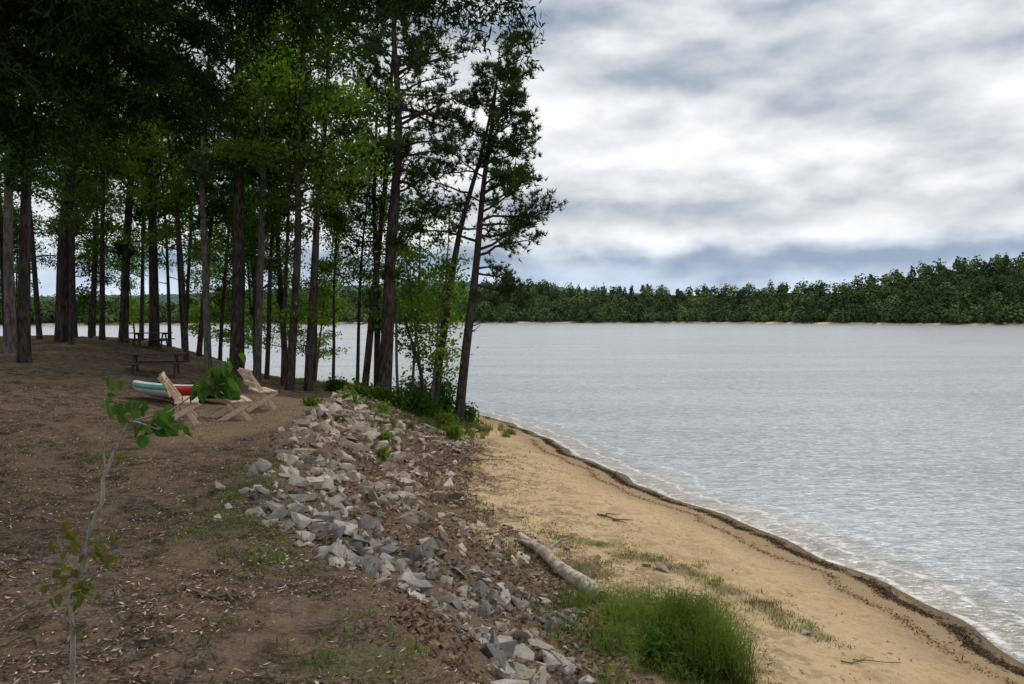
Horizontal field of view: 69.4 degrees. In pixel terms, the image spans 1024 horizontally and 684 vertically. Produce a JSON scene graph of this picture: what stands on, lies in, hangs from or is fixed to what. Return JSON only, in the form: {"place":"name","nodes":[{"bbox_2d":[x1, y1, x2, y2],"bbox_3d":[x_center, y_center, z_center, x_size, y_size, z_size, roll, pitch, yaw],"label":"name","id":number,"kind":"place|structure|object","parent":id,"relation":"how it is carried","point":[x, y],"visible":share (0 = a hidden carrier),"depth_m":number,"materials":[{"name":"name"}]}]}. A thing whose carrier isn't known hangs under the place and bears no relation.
{"place":"outdoors","nodes":[
{"label":"outdoors","id":0,"kind":"place"},
{"bbox_2d":[39,279,686,305],"bbox_3d":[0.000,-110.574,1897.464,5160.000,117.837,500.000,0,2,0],"label":"distant hills","id":1,"kind":"structure","parent":0,"point":[174,298],"depth_m":1929.22,"materials":[{"name":"green plant"}]},
{"bbox_2d":[66,375,857,683],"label":"grass","id":2,"kind":"structure","parent":0,"point":[508,432],"depth_m":10.60,"materials":[{"name":"green plant"}]},
{"bbox_2d":[0,335,1023,683],"bbox_3d":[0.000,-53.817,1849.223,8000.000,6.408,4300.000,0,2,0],"label":"ground","id":3,"kind":"structure","parent":0,"point":[886,637],"depth_m":10.60,"materials":[{"name":"soil"}]},
{"bbox_2d":[0,205,32,305],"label":"young hardwood tree","id":4,"kind":"object","parent":3,"relation":"on","point":[15,285],"visible":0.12,"depth_m":49.52,"materials":[{"name":"green plant"}]},
{"bbox_2d":[0,202,50,329],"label":"young hardwood tree","id":5,"kind":"object","parent":3,"relation":"on","point":[16,268],"visible":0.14,"depth_m":50.07,"materials":[{"name":"green plant"}]},
{"bbox_2d":[0,2,56,352],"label":"pine tree","id":6,"kind":"object","parent":3,"relation":"on","point":[10,338],"visible":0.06,"depth_m":27.80,"materials":[{"name":"brown plant"}]},
{"bbox_2d":[0,105,57,336],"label":"hardwood tree","id":7,"kind":"object","parent":3,"relation":"on","point":[15,213],"visible":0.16,"depth_m":47.55,"materials":[{"name":"green plant"}]},
{"bbox_2d":[0,90,60,171],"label":"hardwood tree","id":8,"kind":"object","parent":3,"relation":"on","point":[33,117],"visible":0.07,"depth_m":20.66,"materials":[{"name":"green plant"}]},
{"bbox_2d":[0,25,63,338],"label":"pine tree","id":9,"kind":"object","parent":3,"relation":"on","point":[38,324],"visible":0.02,"depth_m":41.85,"materials":[{"name":"red plant"}]},
{"bbox_2d":[0,24,68,142],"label":"pine tree","id":10,"kind":"object","parent":3,"relation":"on","point":[14,34],"visible":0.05,"depth_m":24.04,"materials":[{"name":"green plant"}]},
{"bbox_2d":[0,45,135,343],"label":"hardwood tree","id":11,"kind":"object","parent":3,"relation":"on","point":[90,191],"visible":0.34,"depth_m":33.34,"materials":[{"name":"green plant"}]},
{"bbox_2d":[36,160,105,269],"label":"hardwood tree","id":12,"kind":"object","parent":3,"relation":"on","point":[52,258],"visible":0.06,"depth_m":50.84,"materials":[{"name":"green plant"}]},
{"bbox_2d":[31,119,119,337],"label":"hardwood tree","id":13,"kind":"object","parent":3,"relation":"on","point":[51,187],"visible":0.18,"depth_m":46.02,"materials":[{"name":"green plant"}]},
{"bbox_2d":[0,0,155,362],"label":"hardwood tree","id":14,"kind":"object","parent":3,"relation":"on","point":[24,353],"visible":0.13,"depth_m":24.26,"materials":[{"name":"green plant"}]},
{"bbox_2d":[11,6,146,341],"bbox_3d":[-22.560,-12.000,37.198,7.437,25.550,7.832,1,2,20],"label":"pine tree","id":15,"kind":"object","parent":3,"relation":"on","point":[62,306],"visible":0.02,"depth_m":36.86,"materials":[{"name":"brown plant"}]},
{"bbox_2d":[50,233,120,335],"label":"young hardwood tree","id":16,"kind":"object","parent":3,"relation":"on","point":[83,298],"visible":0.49,"depth_m":50.95,"materials":[{"name":"green plant"}]},
{"bbox_2d":[44,115,133,337],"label":"hardwood tree","id":17,"kind":"object","parent":3,"relation":"on","point":[94,244],"visible":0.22,"depth_m":43.44,"materials":[{"name":"green plant"}]},
{"bbox_2d":[74,161,124,335],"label":"pine tree","id":18,"kind":"object","parent":3,"relation":"on","point":[95,296],"visible":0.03,"depth_m":49.88,"materials":[{"name":"green plant"}]},
{"bbox_2d":[76,54,144,339],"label":"pine tree","id":19,"kind":"object","parent":3,"relation":"on","point":[102,334],"visible":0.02,"depth_m":39.73,"materials":[{"name":"green plant"}]},
{"bbox_2d":[61,1,185,342],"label":"pine tree","id":20,"kind":"object","parent":3,"relation":"on","point":[123,251],"visible":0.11,"depth_m":38.89,"materials":[{"name":"brown plant"}]},
{"bbox_2d":[105,219,163,337],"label":"young hardwood tree","id":21,"kind":"object","parent":3,"relation":"on","point":[133,307],"visible":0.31,"depth_m":50.96,"materials":[{"name":"green plant"}]},
{"bbox_2d":[97,135,185,337],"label":"hardwood tree","id":22,"kind":"object","parent":3,"relation":"on","point":[117,266],"visible":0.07,"depth_m":48.90,"materials":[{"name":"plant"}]},
{"bbox_2d":[40,352,245,683],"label":"sapling","id":23,"kind":"object","parent":3,"relation":"on","point":[228,383],"visible":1,"depth_m":3.46,"materials":[{"name":"green plant"}]},
{"bbox_2d":[117,119,169,337],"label":"pine tree","id":24,"kind":"object","parent":3,"relation":"on","point":[141,302],"depth_m":47.12,"materials":[{"name":"red plant"}]},
{"bbox_2d":[124,332,174,348],"bbox_3d":[-18.100,-0.077,37.016,1.900,0.794,1.580,0,2,-9],"label":"picnic table","id":25,"kind":"object","parent":3,"relation":"on","point":[139,339],"visible":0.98,"depth_m":36.79,"materials":[{"name":"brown wood"}]},
{"bbox_2d":[120,352,187,376],"bbox_3d":[-12.300,0.782,25.537,1.900,0.794,1.580,-1,2,-17],"label":"picnic table","id":26,"kind":"object","parent":3,"relation":"on","point":[136,363],"visible":0.94,"depth_m":25.28,"materials":[{"name":"brown wood"}]},
{"bbox_2d":[57,0,256,347],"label":"hardwood tree","id":27,"kind":"object","parent":3,"relation":"on","point":[154,322],"visible":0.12,"depth_m":37.91,"materials":[{"name":"green plant"}]},
{"bbox_2d":[108,116,216,346],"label":"hardwood tree","id":28,"kind":"object","parent":3,"relation":"on","point":[142,254],"visible":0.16,"depth_m":42.19,"materials":[{"name":"green plant"}]},
{"bbox_2d":[132,380,197,398],"bbox_3d":[-8.823,1.236,18.996,3.000,0.400,0.848,1,-14,30],"label":"kayak","id":29,"kind":"object","parent":3,"relation":"on","point":[157,389],"visible":0.66,"depth_m":18.71,"materials":[{"name":"plastic"}]},
{"bbox_2d":[100,35,233,361],"bbox_3d":[-15.823,-6.455,33.798,5.895,15.848,6.468,0,2,-11],"label":"hardwood tree","id":30,"kind":"object","parent":3,"relation":"on","point":[178,190],"visible":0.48,"depth_m":34.23,"materials":[{"name":"green plant"}]},
{"bbox_2d":[0,434,339,670],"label":"twigs","id":31,"kind":"object","parent":3,"relation":"on","point":[116,595],"visible":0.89,"depth_m":6.15,"materials":[{"name":"brown wood"}]},
{"bbox_2d":[158,372,199,425],"bbox_3d":[-6.732,1.144,14.951,0.765,1.038,1.250,-1,2,-24],"label":"adirondack chair","id":32,"kind":"object","parent":3,"relation":"on","point":[187,407],"visible":0.89,"depth_m":14.54,"materials":[{"name":"brown wood"}]},
{"bbox_2d":[156,78,208,348],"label":"pine tree","id":33,"kind":"object","parent":3,"relation":"on","point":[180,303],"visible":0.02,"depth_m":45.08,"materials":[{"name":"red plant"}]},
{"bbox_2d":[157,92,217,322],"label":"pine tree","id":34,"kind":"object","parent":3,"relation":"on","point":[189,300],"visible":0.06,"depth_m":48.15,"materials":[{"name":"brown plant"}]},
{"bbox_2d":[154,1,236,371],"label":"pine tree","id":35,"kind":"object","parent":3,"relation":"on","point":[201,221],"visible":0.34,"depth_m":30.71,"materials":[{"name":"green plant"}]},
{"bbox_2d":[172,223,247,340],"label":"young hardwood tree","id":36,"kind":"object","parent":3,"relation":"on","point":[195,309],"visible":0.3,"depth_m":50.17,"materials":[{"name":"green plant"}]},
{"bbox_2d":[180,585,240,601],"bbox_3d":[-1.688,1.892,4.743,0.507,0.177,2.569,-1,2,-37],"label":"fallen branch","id":37,"kind":"object","parent":3,"relation":"on","point":[203,594],"visible":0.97,"depth_m":5.59,"materials":[{"name":"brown wood"}]},
{"bbox_2d":[177,91,246,356],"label":"pine tree","id":38,"kind":"object","parent":3,"relation":"on","point":[199,349],"visible":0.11,"depth_m":40.94,"materials":[{"name":"green plant"}]},
{"bbox_2d":[183,383,240,398],"bbox_3d":[-8.435,1.311,19.882,3.000,0.400,0.848,1,-8,26],"label":"kayak","id":39,"kind":"object","parent":3,"relation":"on","point":[211,397],"visible":0.15,"depth_m":19.56,"materials":[{"name":"red plastic"}]},
{"bbox_2d":[183,74,275,360],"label":"tree","id":40,"kind":"object","parent":3,"relation":"on","point":[220,346],"visible":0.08,"depth_m":44.35,"materials":[{"name":"green plant"}]},
{"bbox_2d":[211,391,252,420],"bbox_3d":[-6.282,1.257,16.557,0.765,1.038,1.250,-1,2,-28],"label":"adirondack chair","id":41,"kind":"object","parent":3,"relation":"on","point":[238,407],"visible":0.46,"depth_m":16.22,"materials":[{"name":"brown wood"}]},
{"bbox_2d":[160,2,306,379],"bbox_3d":[-11.345,-8.820,31.631,6.559,22.223,7.599,0,2,-1],"label":"pine tree","id":42,"kind":"object","parent":3,"relation":"on","point":[237,305],"visible":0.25,"depth_m":31.10,"materials":[{"name":"green plant"}]},
{"bbox_2d":[194,270,277,352],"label":"young hardwood tree","id":43,"kind":"object","parent":3,"relation":"on","point":[226,334],"visible":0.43,"depth_m":47.01,"materials":[{"name":"green plant"}]},
{"bbox_2d":[196,143,283,353],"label":"hardwood tree","id":44,"kind":"object","parent":3,"relation":"on","point":[248,289],"visible":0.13,"depth_m":45.15,"materials":[{"name":"green plant"}]},
{"bbox_2d":[215,56,273,318],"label":"pine tree","id":45,"kind":"object","parent":3,"relation":"on","point":[251,308],"visible":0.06,"depth_m":41.16,"materials":[{"name":"green plant"}]},
{"bbox_2d":[194,130,309,338],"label":"hardwood tree","id":46,"kind":"object","parent":3,"relation":"on","point":[247,203],"visible":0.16,"depth_m":39.18,"materials":[{"name":"green plant"}]},
{"bbox_2d":[237,368,277,412],"bbox_3d":[-6.433,1.190,18.657,0.765,1.038,1.250,-1,2,-32],"label":"adirondack chair","id":47,"kind":"object","parent":3,"relation":"on","point":[257,389],"visible":0.98,"depth_m":18.33,"materials":[{"name":"brown wood"}]},
{"bbox_2d":[215,0,312,382],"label":"pine tree","id":48,"kind":"object","parent":3,"relation":"on","point":[257,364],"visible":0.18,"depth_m":31.69,"materials":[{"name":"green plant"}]},
{"bbox_2d":[230,13,308,367],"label":"pine tree","id":49,"kind":"object","parent":3,"relation":"on","point":[279,299],"visible":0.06,"depth_m":37.73,"materials":[{"name":"green plant"}]},
{"bbox_2d":[0,0,546,185],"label":"bald cypress tree","id":50,"kind":"object","parent":3,"relation":"on","point":[82,30],"visible":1,"depth_m":11.42,"materials":[{"name":"plant"}]},
{"bbox_2d":[217,56,335,379],"bbox_3d":[-11.908,-5.854,35.986,6.406,16.754,6.488,0,1,33],"label":"hardwood tree","id":51,"kind":"object","parent":3,"relation":"on","point":[249,230],"visible":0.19,"depth_m":35.98,"materials":[{"name":"green plant"}]},
{"bbox_2d":[244,222,308,349],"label":"young hardwood tree","id":52,"kind":"object","parent":3,"relation":"on","point":[275,311],"visible":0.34,"depth_m":43.93,"materials":[{"name":"green plant"}]},
{"bbox_2d":[250,39,337,385],"bbox_3d":[-9.694,-5.760,33.013,3.494,16.603,3.078,0,2,13],"label":"pine tree","id":53,"kind":"object","parent":3,"relation":"on","point":[283,349],"visible":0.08,"depth_m":33.15,"materials":[{"name":"red plant"}]},
{"bbox_2d":[193,0,396,389],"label":"hardwood tree","id":54,"kind":"object","parent":3,"relation":"on","point":[320,110],"visible":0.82,"depth_m":27.49,"materials":[{"name":"green plant"}]},
{"bbox_2d":[303,345,314,390],"bbox_3d":[-8.000,1.032,29.227,0.380,1.830,0.320,0,2,0],"label":"wooden box post","id":55,"kind":"object","parent":3,"relation":"on","point":[309,350],"visible":0.98,"depth_m":29.20,"materials":[{"name":"brown wood"}]},
{"bbox_2d":[300,393,325,406],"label":"shrub","id":56,"kind":"object","parent":3,"relation":"on","point":[312,401],"visible":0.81,"depth_m":20.49,"materials":[{"name":"green plant"}]},
{"bbox_2d":[272,267,356,376],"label":"young hardwood tree","id":57,"kind":"object","parent":3,"relation":"on","point":[325,306],"visible":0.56,"depth_m":40.54,"materials":[{"name":"green plant"}]},
{"bbox_2d":[285,38,353,382],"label":"pine tree","id":58,"kind":"object","parent":3,"relation":"on","point":[325,216],"visible":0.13,"depth_m":35.45,"materials":[{"name":"green plant"}]},
{"bbox_2d":[234,0,426,390],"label":"hardwood tree","id":59,"kind":"object","parent":3,"relation":"on","point":[310,337],"visible":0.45,"depth_m":29.38,"materials":[{"name":"green plant"}]},
{"bbox_2d":[321,373,348,390],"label":"shrub","id":60,"kind":"object","parent":3,"relation":"on","point":[334,384],"visible":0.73,"depth_m":31.40,"materials":[{"name":"green plant"}]},
{"bbox_2d":[299,122,371,378],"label":"hardwood tree","id":61,"kind":"object","parent":3,"relation":"on","point":[336,260],"visible":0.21,"depth_m":39.02,"materials":[{"name":"green plant"}]},
{"bbox_2d":[336,385,362,405],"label":"shrub","id":62,"kind":"object","parent":3,"relation":"on","point":[352,393],"visible":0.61,"depth_m":22.24,"materials":[{"name":"green plant"}]},
{"bbox_2d":[306,141,409,385],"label":"hardwood tree","id":63,"kind":"object","parent":3,"relation":"on","point":[344,229],"visible":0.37,"depth_m":36.40,"materials":[{"name":"green plant"}]},
{"bbox_2d":[349,374,381,398],"bbox_3d":[-5.868,1.900,29.553,1.334,1.335,1.231,0,2,0],"label":"shrub","id":64,"kind":"object","parent":3,"relation":"on","point":[364,390],"visible":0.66,"depth_m":29.40,"materials":[{"name":"green plant"}]},
{"bbox_2d":[327,36,431,390],"bbox_3d":[-5.952,-5.469,34.411,4.753,17.449,4.643,0,2,-2],"label":"pine tree","id":65,"kind":"object","parent":3,"relation":"on","point":[373,209],"visible":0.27,"depth_m":34.44,"materials":[{"name":"green plant"}]},
{"bbox_2d":[371,400,390,414],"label":"shrub","id":66,"kind":"object","parent":3,"relation":"on","point":[383,407],"visible":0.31,"depth_m":24.03,"materials":[{"name":"green plant"}]},
{"bbox_2d":[374,445,390,461],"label":"shrub","id":67,"kind":"object","parent":3,"relation":"on","point":[383,452],"visible":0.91,"depth_m":17.04,"materials":[{"name":"green plant"}]},
{"bbox_2d":[377,426,392,441],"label":"shrub","id":68,"kind":"object","parent":3,"relation":"on","point":[387,435],"visible":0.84,"depth_m":19.41,"materials":[{"name":"green plant"}]},
{"bbox_2d":[341,0,444,386],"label":"pine tree","id":69,"kind":"object","parent":3,"relation":"on","point":[419,124],"visible":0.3,"depth_m":33.76,"materials":[{"name":"green plant"}]},
{"bbox_2d":[348,159,442,395],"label":"young hardwood tree","id":70,"kind":"object","parent":3,"relation":"on","point":[397,341],"visible":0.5,"depth_m":32.65,"materials":[{"name":"green plant"}]},
{"bbox_2d":[375,377,421,410],"bbox_3d":[-4.899,2.358,30.090,2.352,1.874,2.212,0,2,0],"label":"shrub","id":71,"kind":"object","parent":3,"relation":"on","point":[398,401],"visible":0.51,"depth_m":29.79,"materials":[{"name":"green plant"}]},
{"bbox_2d":[392,369,431,398],"bbox_3d":[-4.515,2.497,35.096,3.500,2.558,2.272,2,2,42],"label":"shrub","id":72,"kind":"object","parent":3,"relation":"on","point":[416,383],"visible":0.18,"depth_m":34.65,"materials":[{"name":"green plant"}]},
{"bbox_2d":[368,224,458,395],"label":"young hardwood tree","id":73,"kind":"object","parent":3,"relation":"on","point":[412,304],"visible":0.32,"depth_m":34.15,"materials":[{"name":"green plant"}]},
{"bbox_2d":[342,0,488,393],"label":"pine tree","id":74,"kind":"object","parent":3,"relation":"on","point":[390,273],"visible":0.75,"depth_m":30.64,"materials":[{"name":"green plant"}]},
{"bbox_2d":[404,318,427,402],"bbox_3d":[-4.130,1.172,32.300,1.340,4.405,0.171,1,2,25],"label":"leaning dead trunk","id":75,"kind":"object","parent":3,"relation":"on","point":[418,363],"visible":0.61,"depth_m":32.23,"materials":[{"name":"brown wood"}]},
{"bbox_2d":[394,186,451,397],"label":"young hardwood tree","id":76,"kind":"object","parent":3,"relation":"on","point":[418,255],"visible":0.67,"depth_m":33.22,"materials":[{"name":"green plant"}]},
{"bbox_2d":[401,384,451,419],"bbox_3d":[-3.876,2.773,31.084,2.808,2.042,1.917,0,2,0],"label":"shrub","id":77,"kind":"object","parent":3,"relation":"on","point":[429,409],"visible":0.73,"depth_m":30.87,"materials":[{"name":"green plant"}]},
{"bbox_2d":[415,371,457,413],"bbox_3d":[-3.357,2.883,34.514,2.619,3.249,3.199,0,2,0],"label":"shrub","id":78,"kind":"object","parent":3,"relation":"on","point":[448,397],"visible":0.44,"depth_m":33.79,"materials":[{"name":"green plant"}]},
{"bbox_2d":[401,253,476,401],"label":"young hardwood tree","id":79,"kind":"object","parent":3,"relation":"on","point":[441,271],"visible":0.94,"depth_m":32.17,"materials":[{"name":"green plant"}]},
{"bbox_2d":[414,188,480,386],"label":"young hardwood tree","id":80,"kind":"object","parent":3,"relation":"on","point":[450,220],"visible":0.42,"depth_m":34.63,"materials":[{"name":"green plant"}]},
{"bbox_2d":[435,409,461,425],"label":"shrub","id":81,"kind":"object","parent":3,"relation":"on","point":[447,418],"visible":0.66,"depth_m":30.49,"materials":[{"name":"green plant"}]},
{"bbox_2d":[441,419,466,439],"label":"shrub","id":82,"kind":"object","parent":3,"relation":"on","point":[454,429],"visible":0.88,"depth_m":27.24,"materials":[{"name":"green plant"}]},
{"bbox_2d":[402,55,528,413],"bbox_3d":[-2.050,-4.458,33.475,5.838,16.880,4.323,0,2,0],"label":"pine tree","id":83,"kind":"object","parent":3,"relation":"on","point":[480,87],"visible":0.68,"depth_m":32.92,"materials":[{"name":"green plant"}]},
{"bbox_2d":[452,401,479,423],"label":"shrub","id":84,"kind":"object","parent":3,"relation":"on","point":[471,412],"visible":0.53,"depth_m":32.61,"materials":[{"name":"green plant"}]},
{"bbox_2d":[401,21,567,424],"bbox_3d":[-0.976,-4.857,32.526,7.737,18.160,5.756,2,2,41],"label":"pine tree","id":85,"kind":"object","parent":3,"relation":"on","point":[516,221],"visible":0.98,"depth_m":31.75,"materials":[{"name":"green plant"}]},
{"bbox_2d":[0,380,1023,683],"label":"leaf litter","id":86,"kind":"object","parent":3,"relation":"on","point":[442,642],"visible":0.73,"depth_m":9.10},
{"bbox_2d":[214,389,856,683],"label":"riprap rocks","id":87,"kind":"object","parent":3,"relation":"on","point":[491,646],"visible":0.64,"depth_m":10.40,"materials":[{"name":"stone"}]},
{"bbox_2d":[517,532,607,602],"bbox_3d":[0.905,3.710,12.641,0.832,0.362,3.334,-1,2,-24],"label":"driftwood log","id":88,"kind":"object","parent":3,"relation":"on","point":[552,560],"visible":0.83,"depth_m":12.21,"materials":[{"name":"grey wood"}]},
{"bbox_2d":[597,513,631,522],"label":"fallen branch","id":89,"kind":"object","parent":3,"relation":"on","point":[613,519],"visible":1,"depth_m":17.18,"materials":[{"name":"grey wood"}]},
{"bbox_2d":[632,626,682,669],"bbox_3d":[1.779,3.798,9.052,0.776,0.629,0.510,1,2,39],"label":"shrub","id":90,"kind":"object","parent":3,"relation":"on","point":[653,643],"visible":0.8,"depth_m":8.99,"materials":[{"name":"green plant"}]},
{"bbox_2d":[666,647,706,681],"bbox_3d":[2.063,3.905,8.896,0.488,0.468,0.473,0,2,0],"label":"shrub","id":91,"kind":"object","parent":3,"relation":"on","point":[688,662],"visible":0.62,"depth_m":8.81,"materials":[{"name":"green plant"}]},
{"bbox_2d":[841,657,900,663],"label":"fallen branch","id":92,"kind":"object","parent":3,"relation":"on","point":[867,660],"visible":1,"depth_m":10.15,"materials":[{"name":"brown wood"}]},
{"bbox_2d":[0,323,1023,663],"bbox_3d":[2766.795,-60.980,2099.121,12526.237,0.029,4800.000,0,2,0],"label":"lake water","id":93,"kind":"structure","parent":0,"point":[892,455],"depth_m":36.36,"materials":[{"name":"grey liquid"}]},
{"bbox_2d":[0,267,1023,325],"bbox_3d":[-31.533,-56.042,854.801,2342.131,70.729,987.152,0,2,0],"label":"wooded hills","id":94,"kind":"structure","parent":0,"point":[750,321],"depth_m":785.65,"materials":[{"name":"green plant"}]},
{"bbox_2d":[0,251,1023,324],"bbox_3d":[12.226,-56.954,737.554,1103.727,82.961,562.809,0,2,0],"label":"distant forest","id":95,"kind":"object","parent":94,"relation":"on","point":[914,311],"visible":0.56,"depth_m":738.96,"materials":[{"name":"green plant"}]},
{"bbox_2d":[0,0,1023,296],"label":"sky","id":96,"kind":"structure","parent":0,"point":[687,143],"materials":[{"name":"grey"}]},
{"bbox_2d":[525,568,793,683],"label":"tall grass","id":97,"kind":"structure","parent":0,"point":[709,634],"depth_m":9.56,"materials":[{"name":"green plant"}]}
]}

